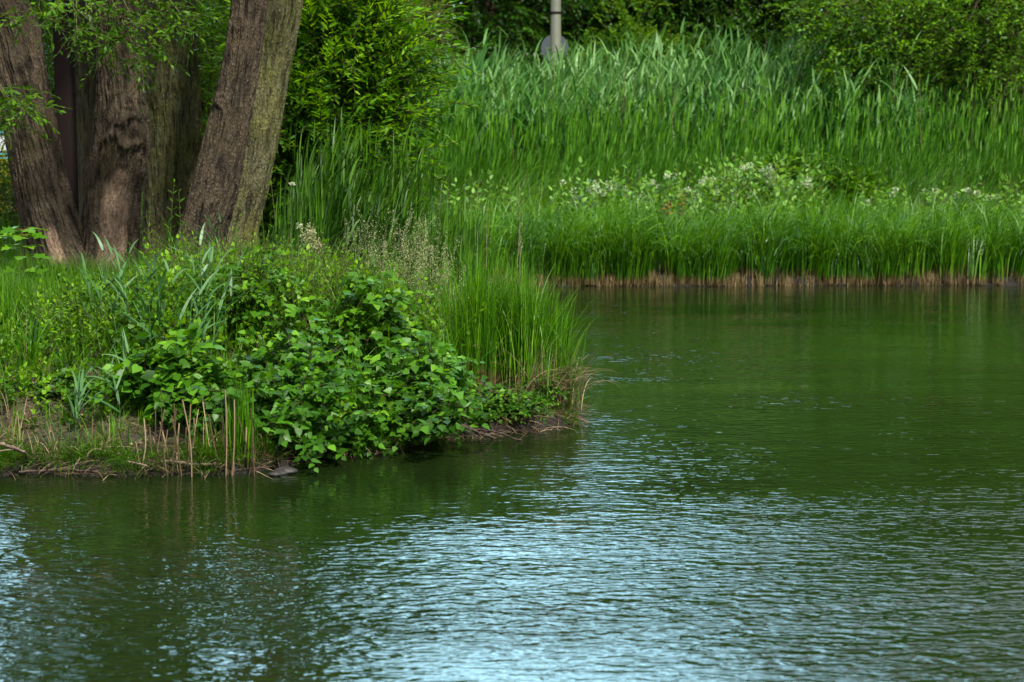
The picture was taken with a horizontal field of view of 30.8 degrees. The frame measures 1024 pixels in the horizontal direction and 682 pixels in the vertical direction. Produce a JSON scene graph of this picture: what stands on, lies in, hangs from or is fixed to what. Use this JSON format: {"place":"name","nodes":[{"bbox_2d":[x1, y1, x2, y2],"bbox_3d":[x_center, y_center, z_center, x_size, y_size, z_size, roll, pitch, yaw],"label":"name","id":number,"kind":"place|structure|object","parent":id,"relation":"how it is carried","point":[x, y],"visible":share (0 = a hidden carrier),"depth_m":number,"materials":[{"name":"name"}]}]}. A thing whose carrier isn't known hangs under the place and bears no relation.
{"place":"outdoors","nodes":[
{"label":"outdoors","id":0,"kind":"place"},
{"bbox_2d":[0,155,449,279],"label":"rough grass","id":1,"kind":"structure","parent":0,"point":[9,241],"depth_m":20.92,"materials":[{"name":"green plant"}]},
{"bbox_2d":[0,149,1022,475],"bbox_3d":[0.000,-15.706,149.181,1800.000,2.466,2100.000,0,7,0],"label":"ground","id":2,"kind":"structure","parent":0,"point":[156,435],"depth_m":11.46,"materials":[{"name":"soil"}]},
{"bbox_2d":[0,148,19,225],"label":"flowering bush","id":3,"kind":"object","parent":2,"relation":"on","point":[1,166],"visible":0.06,"depth_m":25.33,"materials":[{"name":"green plant"}]},
{"bbox_2d":[0,150,21,239],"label":"flowering bush","id":4,"kind":"object","parent":2,"relation":"on","point":[3,189],"visible":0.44,"depth_m":24.37,"materials":[{"name":"green plant"}]},
{"bbox_2d":[0,442,30,459],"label":"exposed root","id":5,"kind":"object","parent":2,"relation":"on","point":[11,447],"visible":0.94,"depth_m":10.61,"materials":[{"name":"brown wood"}]},
{"bbox_2d":[0,403,36,452],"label":"dry grass tuft","id":6,"kind":"object","parent":2,"relation":"on","point":[15,431],"visible":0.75,"depth_m":11.06,"materials":[{"name":"plant"}]},
{"bbox_2d":[0,389,48,434],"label":"withered clump","id":7,"kind":"object","parent":2,"relation":"on","point":[22,415],"visible":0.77,"depth_m":11.28,"materials":[{"name":"plant"}]},
{"bbox_2d":[0,226,51,282],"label":"maple sapling","id":8,"kind":"object","parent":2,"relation":"on","point":[29,230],"visible":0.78,"depth_m":14.57,"materials":[{"name":"green plant"}]},
{"bbox_2d":[0,0,54,145],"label":"bush","id":9,"kind":"object","parent":2,"relation":"on","point":[48,42],"visible":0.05,"depth_m":22.55,"materials":[{"name":"green plant"}]},
{"bbox_2d":[0,272,55,327],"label":"grass tuft","id":10,"kind":"object","parent":2,"relation":"on","point":[6,282],"visible":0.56,"depth_m":13.04,"materials":[{"name":"plant"}]},
{"bbox_2d":[1,265,66,289],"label":"leafy bush","id":11,"kind":"object","parent":2,"relation":"on","point":[39,270],"visible":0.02,"depth_m":14.62,"materials":[{"name":"green plant"}]},
{"bbox_2d":[2,304,71,377],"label":"iris clump","id":12,"kind":"object","parent":2,"relation":"on","point":[30,342],"visible":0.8,"depth_m":11.97,"materials":[{"name":"plant"}]},
{"bbox_2d":[17,418,78,463],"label":"dry grass tuft","id":13,"kind":"object","parent":2,"relation":"on","point":[50,439],"visible":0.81,"depth_m":10.99,"materials":[{"name":"plant"}]},
{"bbox_2d":[3,0,95,219],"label":"willow tree","id":14,"kind":"object","parent":2,"relation":"on","point":[85,98],"visible":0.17,"depth_m":19.18,"materials":[{"name":"brown plant"}]},
{"bbox_2d":[52,0,78,213],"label":"steel post","id":15,"kind":"object","parent":2,"relation":"on","point":[64,81],"visible":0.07,"depth_m":16.80,"materials":[{"name":"black metal"}]},
{"bbox_2d":[29,367,119,404],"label":"leafy bush","id":16,"kind":"object","parent":2,"relation":"on","point":[53,379],"visible":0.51,"depth_m":11.63,"materials":[{"name":"green plant"}]},
{"bbox_2d":[19,466,154,476],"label":"fallen branch","id":17,"kind":"object","parent":2,"relation":"on","point":[52,470],"visible":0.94,"depth_m":10.80,"materials":[{"name":"brown wood"}]},
{"bbox_2d":[66,362,110,435],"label":"reed plant","id":18,"kind":"object","parent":2,"relation":"on","point":[80,382],"visible":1,"depth_m":11.24,"materials":[{"name":"green plant"}]},
{"bbox_2d":[69,232,138,343],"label":"reed plant","id":19,"kind":"object","parent":2,"relation":"on","point":[85,272],"visible":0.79,"depth_m":12.51,"materials":[{"name":"green plant"}]},
{"bbox_2d":[86,329,128,424],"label":"reed plant","id":20,"kind":"object","parent":2,"relation":"on","point":[119,379],"visible":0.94,"depth_m":11.26,"materials":[{"name":"green plant"}]},
{"bbox_2d":[75,399,139,458],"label":"dry grass tuft","id":21,"kind":"object","parent":2,"relation":"on","point":[110,432],"visible":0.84,"depth_m":11.01,"materials":[{"name":"plant"}]},
{"bbox_2d":[0,0,223,274],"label":"willow tree","id":22,"kind":"object","parent":2,"relation":"on","point":[118,155],"visible":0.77,"depth_m":16.15,"materials":[{"name":"brown plant"}]},
{"bbox_2d":[90,238,144,359],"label":"reed plant","id":23,"kind":"object","parent":2,"relation":"on","point":[121,293],"visible":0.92,"depth_m":12.20,"materials":[{"name":"green plant"}]},
{"bbox_2d":[81,264,177,328],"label":"leafy bush","id":24,"kind":"object","parent":2,"relation":"on","point":[108,289],"visible":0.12,"depth_m":13.00,"materials":[{"name":"green plant"}]},
{"bbox_2d":[122,248,179,349],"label":"reed plant","id":25,"kind":"object","parent":2,"relation":"on","point":[154,261],"visible":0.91,"depth_m":11.90,"materials":[{"name":"green plant"}]},
{"bbox_2d":[93,322,233,426],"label":"leafy bush","id":26,"kind":"object","parent":2,"relation":"on","point":[170,361],"visible":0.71,"depth_m":11.37,"materials":[{"name":"green plant"}]},
{"bbox_2d":[34,0,300,191],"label":"broadleaf tree","id":27,"kind":"object","parent":2,"relation":"on","point":[206,101],"visible":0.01,"depth_m":29.35,"materials":[{"name":"green plant"}]},
{"bbox_2d":[138,0,202,260],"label":"willow tree","id":28,"kind":"object","parent":2,"relation":"on","point":[175,122],"visible":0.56,"depth_m":17.87,"materials":[{"name":"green plant"}]},
{"bbox_2d":[159,210,221,262],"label":"reed plant","id":29,"kind":"object","parent":2,"relation":"on","point":[168,233],"visible":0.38,"depth_m":13.94,"materials":[{"name":"green plant"}]},
{"bbox_2d":[153,343,243,439],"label":"leafy bush","id":30,"kind":"object","parent":2,"relation":"on","point":[226,367],"visible":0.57,"depth_m":11.26,"materials":[{"name":"green plant"}]},
{"bbox_2d":[163,246,241,354],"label":"reed plant","id":31,"kind":"object","parent":2,"relation":"on","point":[203,330],"visible":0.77,"depth_m":11.79,"materials":[{"name":"green plant"}]},
{"bbox_2d":[140,0,272,241],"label":"bush","id":32,"kind":"object","parent":2,"relation":"on","point":[204,85],"visible":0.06,"depth_m":21.10,"materials":[{"name":"green plant"}]},
{"bbox_2d":[172,404,249,460],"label":"dry grass tuft","id":33,"kind":"object","parent":2,"relation":"on","point":[215,436],"visible":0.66,"depth_m":10.97,"materials":[{"name":"plant"}]},
{"bbox_2d":[183,223,244,347],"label":"reed plant","id":34,"kind":"object","parent":2,"relation":"on","point":[210,254],"visible":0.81,"depth_m":12.41,"materials":[{"name":"green plant"}]},
{"bbox_2d":[217,366,266,470],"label":"rush tuft","id":35,"kind":"object","parent":2,"relation":"on","point":[244,410],"visible":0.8,"depth_m":10.90,"materials":[{"name":"plant"}]},
{"bbox_2d":[173,0,321,263],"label":"willow tree","id":36,"kind":"object","parent":2,"relation":"on","point":[215,183],"visible":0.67,"depth_m":15.96,"materials":[{"name":"brown plant"}]},
{"bbox_2d":[167,245,330,350],"bbox_3d":[-1.855,-0.199,12.780,1.216,0.929,0.951,0,7,0],"label":"leafy bush","id":37,"kind":"object","parent":2,"relation":"on","point":[238,288],"visible":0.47,"depth_m":12.68,"materials":[{"name":"green plant"}]},
{"bbox_2d":[225,0,303,262],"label":"willow tree","id":38,"kind":"object","parent":2,"relation":"on","point":[282,23],"visible":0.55,"depth_m":17.02,"materials":[{"name":"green plant"}]},
{"bbox_2d":[242,257,298,344],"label":"grass tuft","id":39,"kind":"object","parent":2,"relation":"on","point":[272,303],"visible":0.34,"depth_m":12.64,"materials":[{"name":"plant"}]},
{"bbox_2d":[255,419,294,458],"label":"dry grass tuft","id":40,"kind":"object","parent":2,"relation":"on","point":[257,434],"visible":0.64,"depth_m":11.07,"materials":[{"name":"plant"}]},
{"bbox_2d":[0,226,551,441],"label":"ground cover","id":41,"kind":"object","parent":2,"relation":"on","point":[119,318],"visible":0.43,"depth_m":12.52,"materials":[{"name":"green plant"}]},
{"bbox_2d":[180,304,376,438],"bbox_3d":[-1.411,0.279,11.528,1.093,0.979,1.409,0,7,0],"label":"poplar bush","id":42,"kind":"object","parent":2,"relation":"on","point":[325,378],"visible":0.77,"depth_m":11.54,"materials":[{"name":"green plant"}]},
{"bbox_2d":[0,206,590,476],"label":"bank grass","id":43,"kind":"structure","parent":2,"relation":"on","point":[10,457],"depth_m":12.19,"materials":[{"name":"green plant"}]},
{"bbox_2d":[231,355,362,472],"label":"poplar bush","id":44,"kind":"object","parent":2,"relation":"on","point":[315,444],"visible":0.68,"depth_m":11.13,"materials":[{"name":"green plant"}]},
{"bbox_2d":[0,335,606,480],"bbox_3d":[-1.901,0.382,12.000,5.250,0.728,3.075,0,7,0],"label":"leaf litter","id":45,"kind":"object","parent":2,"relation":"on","point":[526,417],"visible":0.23,"depth_m":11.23,"materials":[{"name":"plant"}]},
{"bbox_2d":[513,368,569,413],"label":"birch seedling","id":46,"kind":"object","parent":45,"relation":"on","point":[557,392],"visible":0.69,"depth_m":12.73,"materials":[{"name":"green plant"}]},
{"bbox_2d":[269,153,338,265],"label":"reed clump","id":47,"kind":"object","parent":2,"relation":"on","point":[312,217],"visible":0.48,"depth_m":15.88,"materials":[{"name":"green plant"}]},
{"bbox_2d":[300,219,322,266],"bbox_3d":[-1.548,-0.567,14.323,0.185,0.771,0.173,0,7,0],"label":"cream plume","id":48,"kind":"object","parent":2,"relation":"on","point":[308,236],"visible":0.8,"depth_m":14.29,"materials":[{"name":"beige plant"}]},
{"bbox_2d":[259,115,390,248],"bbox_3d":[-2.330,-1.701,20.406,2.297,2.560,1.987,0,7,0],"label":"bush","id":49,"kind":"object","parent":2,"relation":"on","point":[264,221],"visible":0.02,"depth_m":20.18,"materials":[{"name":"green plant"}]},
{"bbox_2d":[192,0,491,279],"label":"willow shrub","id":50,"kind":"object","parent":2,"relation":"on","point":[367,54],"visible":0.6,"depth_m":17.94,"materials":[{"name":"green plant"}]},
{"bbox_2d":[262,270,426,378],"bbox_3d":[-1.086,-0.014,12.645,1.167,0.907,0.888,0,7,0],"label":"poplar bush","id":51,"kind":"object","parent":2,"relation":"on","point":[372,333],"visible":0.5,"depth_m":12.52,"materials":[{"name":"green plant"}]},
{"bbox_2d":[341,329,381,406],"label":"grass tuft","id":52,"kind":"object","parent":2,"relation":"on","point":[361,391],"visible":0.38,"depth_m":12.00,"materials":[{"name":"plant"}]},
{"bbox_2d":[324,394,402,457],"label":"poplar bush","id":53,"kind":"object","parent":2,"relation":"on","point":[379,417],"visible":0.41,"depth_m":11.49,"materials":[{"name":"green plant"}]},
{"bbox_2d":[279,97,462,288],"bbox_3d":[-1.272,-1.230,16.714,1.649,2.003,2.232,0,7,0],"label":"reed clump","id":54,"kind":"object","parent":2,"relation":"on","point":[343,176],"visible":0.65,"depth_m":16.48,"materials":[{"name":"green plant"}]},
{"bbox_2d":[341,220,406,276],"bbox_3d":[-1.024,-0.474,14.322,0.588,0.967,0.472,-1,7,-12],"label":"seeding grass","id":55,"kind":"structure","parent":2,"relation":"on","point":[374,246],"depth_m":14.30,"materials":[{"name":"beige plant"}]},
{"bbox_2d":[329,391,435,458],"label":"poplar bush","id":56,"kind":"object","parent":2,"relation":"on","point":[410,422],"visible":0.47,"depth_m":11.62,"materials":[{"name":"green plant"}]},
{"bbox_2d":[358,239,408,289],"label":"seeding grass","id":57,"kind":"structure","parent":2,"relation":"on","point":[385,265],"depth_m":13.84,"materials":[{"name":"beige plant"}]},
{"bbox_2d":[358,206,422,311],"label":"seeding grass","id":58,"kind":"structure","parent":2,"relation":"on","point":[393,242],"depth_m":14.51,"materials":[{"name":"plant"}]},
{"bbox_2d":[381,240,436,316],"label":"seeding grass","id":59,"kind":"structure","parent":2,"relation":"on","point":[414,272],"depth_m":13.70,"materials":[{"name":"plant"}]},
{"bbox_2d":[326,330,492,456],"bbox_3d":[-0.616,0.375,11.769,0.991,0.870,1.543,0,7,0],"label":"poplar bush","id":60,"kind":"object","parent":2,"relation":"on","point":[426,385],"visible":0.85,"depth_m":11.79,"materials":[{"name":"green plant"}]},
{"bbox_2d":[397,202,454,306],"bbox_3d":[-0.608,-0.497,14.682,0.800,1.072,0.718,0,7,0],"label":"seeding grass","id":61,"kind":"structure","parent":2,"relation":"on","point":[424,260],"depth_m":14.63,"materials":[{"name":"plant"}]},
{"bbox_2d":[412,250,451,322],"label":"seeding grass","id":62,"kind":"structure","parent":2,"relation":"on","point":[419,259],"depth_m":13.64,"materials":[{"name":"green plant"}]},
{"bbox_2d":[381,0,491,103],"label":"bush","id":63,"kind":"object","parent":2,"relation":"on","point":[431,14],"visible":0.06,"depth_m":32.50,"materials":[{"name":"green plant"}]},
{"bbox_2d":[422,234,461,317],"bbox_3d":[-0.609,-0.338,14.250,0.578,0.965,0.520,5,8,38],"label":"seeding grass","id":64,"kind":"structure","parent":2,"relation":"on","point":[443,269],"depth_m":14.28,"materials":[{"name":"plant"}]},
{"bbox_2d":[419,298,473,382],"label":"grass tuft","id":65,"kind":"object","parent":2,"relation":"on","point":[444,333],"visible":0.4,"depth_m":12.72,"materials":[{"name":"plant"}]},
{"bbox_2d":[421,267,475,354],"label":"sedge tussock","id":66,"kind":"object","parent":2,"relation":"on","point":[450,309],"visible":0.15,"depth_m":13.61,"materials":[{"name":"plant"}]},
{"bbox_2d":[411,184,500,307],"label":"reed clump","id":67,"kind":"object","parent":2,"relation":"on","point":[461,239],"visible":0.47,"depth_m":17.07,"materials":[{"name":"green plant"}]},
{"bbox_2d":[429,235,537,386],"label":"sedge tussock","id":68,"kind":"object","parent":2,"relation":"on","point":[480,328],"visible":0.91,"depth_m":12.91,"materials":[{"name":"plant"}]},
{"bbox_2d":[414,0,564,83],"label":"bush","id":69,"kind":"object","parent":2,"relation":"on","point":[472,35],"visible":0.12,"depth_m":36.17,"materials":[{"name":"green plant"}]},
{"bbox_2d":[439,243,555,384],"bbox_3d":[-0.124,-0.171,13.212,0.920,1.155,0.854,-2,7,-13],"label":"sedge tussock","id":70,"kind":"object","parent":2,"relation":"on","point":[505,312],"visible":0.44,"depth_m":13.12,"materials":[{"name":"plant"}]},
{"bbox_2d":[353,0,661,97],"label":"broadleaf tree","id":71,"kind":"object","parent":2,"relation":"on","point":[515,13],"visible":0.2,"depth_m":37.03,"materials":[{"name":"green plant"}]},
{"bbox_2d":[461,381,553,425],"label":"bush","id":72,"kind":"object","parent":2,"relation":"on","point":[493,407],"visible":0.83,"depth_m":12.36,"materials":[{"name":"green plant"}]},
{"bbox_2d":[0,0,1023,183],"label":"wood","id":73,"kind":"object","parent":2,"relation":"on","point":[3,165],"depth_m":47.36,"materials":[{"name":"plant"}]},
{"bbox_2d":[489,255,586,390],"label":"sedge tussock","id":74,"kind":"object","parent":2,"relation":"on","point":[523,326],"visible":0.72,"depth_m":13.00,"materials":[{"name":"plant"}]},
{"bbox_2d":[503,328,581,414],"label":"sedge tussock","id":75,"kind":"object","parent":2,"relation":"on","point":[533,375],"visible":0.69,"depth_m":12.76,"materials":[{"name":"plant"}]},
{"bbox_2d":[514,276,595,392],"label":"sedge tussock","id":76,"kind":"object","parent":2,"relation":"on","point":[554,327],"visible":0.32,"depth_m":13.05,"materials":[{"name":"plant"}]},
{"bbox_2d":[541,35,568,60],"bbox_3d":[0.822,-4.701,35.667,0.534,2.367,0.084,0,7,0],"label":"road sign","id":77,"kind":"object","parent":2,"relation":"on","point":[545,43],"visible":0.31,"depth_m":35.59,"materials":[{"name":"grey metal"}]},
{"bbox_2d":[550,0,560,157],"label":"street lamp","id":78,"kind":"object","parent":2,"relation":"on","point":[555,25],"visible":0.41,"depth_m":33.99,"materials":[{"name":"grey metal"}]},
{"bbox_2d":[536,300,615,418],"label":"sedge tussock","id":79,"kind":"object","parent":2,"relation":"on","point":[564,358],"visible":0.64,"depth_m":12.90,"materials":[{"name":"plant"}]},
{"bbox_2d":[560,180,593,219],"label":"white flowering plant","id":80,"kind":"object","parent":2,"relation":"on","point":[578,190],"visible":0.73,"depth_m":26.02,"materials":[{"name":"green plant"}]},
{"bbox_2d":[582,179,602,212],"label":"white flowering plant","id":81,"kind":"object","parent":2,"relation":"on","point":[591,190],"visible":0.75,"depth_m":26.06,"materials":[{"name":"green plant"}]},
{"bbox_2d":[604,179,628,212],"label":"white flowering plant","id":82,"kind":"object","parent":2,"relation":"on","point":[622,183],"visible":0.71,"depth_m":26.07,"materials":[{"name":"green plant"}]},
{"bbox_2d":[464,0,774,83],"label":"broadleaf tree","id":83,"kind":"object","parent":2,"relation":"on","point":[660,20],"visible":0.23,"depth_m":38.41,"materials":[{"name":"green plant"}]},
{"bbox_2d":[535,0,727,153],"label":"bush","id":84,"kind":"object","parent":2,"relation":"on","point":[617,4],"visible":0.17,"depth_m":35.79,"materials":[{"name":"green plant"}]},
{"bbox_2d":[262,68,1023,251],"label":"meadow grass","id":85,"kind":"structure","parent":2,"relation":"on","point":[659,160],"depth_m":28.26,"materials":[{"name":"green plant"}]},
{"bbox_2d":[644,176,664,213],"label":"white flowering plant","id":86,"kind":"object","parent":2,"relation":"on","point":[650,185],"visible":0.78,"depth_m":25.99,"materials":[{"name":"green plant"}]},
{"bbox_2d":[660,170,681,222],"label":"white flowering plant","id":87,"kind":"object","parent":2,"relation":"on","point":[669,175],"visible":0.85,"depth_m":25.96,"materials":[{"name":"green plant"}]},
{"bbox_2d":[339,9,1023,180],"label":"reed bed","id":88,"kind":"object","parent":2,"relation":"on","point":[725,75],"visible":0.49,"depth_m":30.34,"materials":[{"name":"green plant"}]},
{"bbox_2d":[387,174,1023,284],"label":"sedge belt","id":89,"kind":"object","parent":2,"relation":"on","point":[899,247],"visible":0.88,"depth_m":24.02,"materials":[{"name":"green plant"}]},
{"bbox_2d":[698,176,721,224],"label":"white flowering plant","id":90,"kind":"object","parent":2,"relation":"on","point":[713,182],"visible":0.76,"depth_m":25.75,"materials":[{"name":"green plant"}]},
{"bbox_2d":[430,145,1023,237],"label":"herb patch","id":91,"kind":"object","parent":2,"relation":"on","point":[725,177],"visible":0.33,"depth_m":26.12,"materials":[{"name":"green plant"}]},
{"bbox_2d":[643,6,817,137],"bbox_3d":[4.325,-5.054,37.666,5.275,3.341,3.782,0,7,0],"label":"bush","id":92,"kind":"object","parent":2,"relation":"on","point":[703,27],"visible":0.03,"depth_m":37.36,"materials":[{"name":"green plant"}]},
{"bbox_2d":[582,0,881,69],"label":"broadleaf tree","id":93,"kind":"object","parent":2,"relation":"on","point":[750,12],"visible":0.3,"depth_m":39.09,"materials":[{"name":"green plant"}]},
{"bbox_2d":[459,269,1023,286],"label":"sedge stubble","id":94,"kind":"object","parent":2,"relation":"on","point":[736,282],"visible":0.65,"depth_m":23.89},
{"bbox_2d":[746,161,771,219],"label":"white flowering plant","id":95,"kind":"object","parent":2,"relation":"on","point":[755,180],"visible":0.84,"depth_m":25.91,"materials":[{"name":"green plant"}]},
{"bbox_2d":[763,168,777,221],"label":"white flowering plant","id":96,"kind":"object","parent":2,"relation":"on","point":[767,180],"visible":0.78,"depth_m":25.88,"materials":[{"name":"green plant"}]},
{"bbox_2d":[713,135,829,211],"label":"bush","id":97,"kind":"object","parent":2,"relation":"on","point":[793,162],"visible":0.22,"depth_m":27.02,"materials":[{"name":"green plant"}]},
{"bbox_2d":[792,176,816,221],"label":"white flowering plant","id":98,"kind":"object","parent":2,"relation":"on","point":[801,185],"visible":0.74,"depth_m":25.59,"materials":[{"name":"green plant"}]},
{"bbox_2d":[815,152,903,209],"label":"bush","id":99,"kind":"object","parent":2,"relation":"on","point":[866,176],"visible":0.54,"depth_m":27.40,"materials":[{"name":"green plant"}]},
{"bbox_2d":[697,0,1023,153],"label":"weeping tree","id":100,"kind":"object","parent":2,"relation":"on","point":[968,27],"visible":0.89,"depth_m":30.16,"materials":[{"name":"green plant"}]},
{"bbox_2d":[968,186,989,217],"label":"white flowering plant","id":101,"kind":"object","parent":2,"relation":"on","point":[976,192],"visible":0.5,"depth_m":25.56,"materials":[{"name":"green plant"}]},
{"bbox_2d":[0,285,1023,681],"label":"water","id":102,"kind":"structure","parent":0,"point":[812,483],"depth_m":9.27,"materials":[{"name":"green liquid"}]},
{"bbox_2d":[273,466,297,474],"bbox_3d":[-1.324,0.764,10.857,0.146,0.066,0.110,0,7,0],"label":"stone","id":103,"kind":"object","parent":102,"relation":"on","point":[285,470],"visible":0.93,"depth_m":10.83,"materials":[{"name":"grey stone"}]},
{"bbox_2d":[445,420,495,438],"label":"fallen branch","id":104,"kind":"object","parent":102,"relation":"on","point":[475,431],"visible":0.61,"depth_m":11.88,"materials":[{"name":"brown wood"}]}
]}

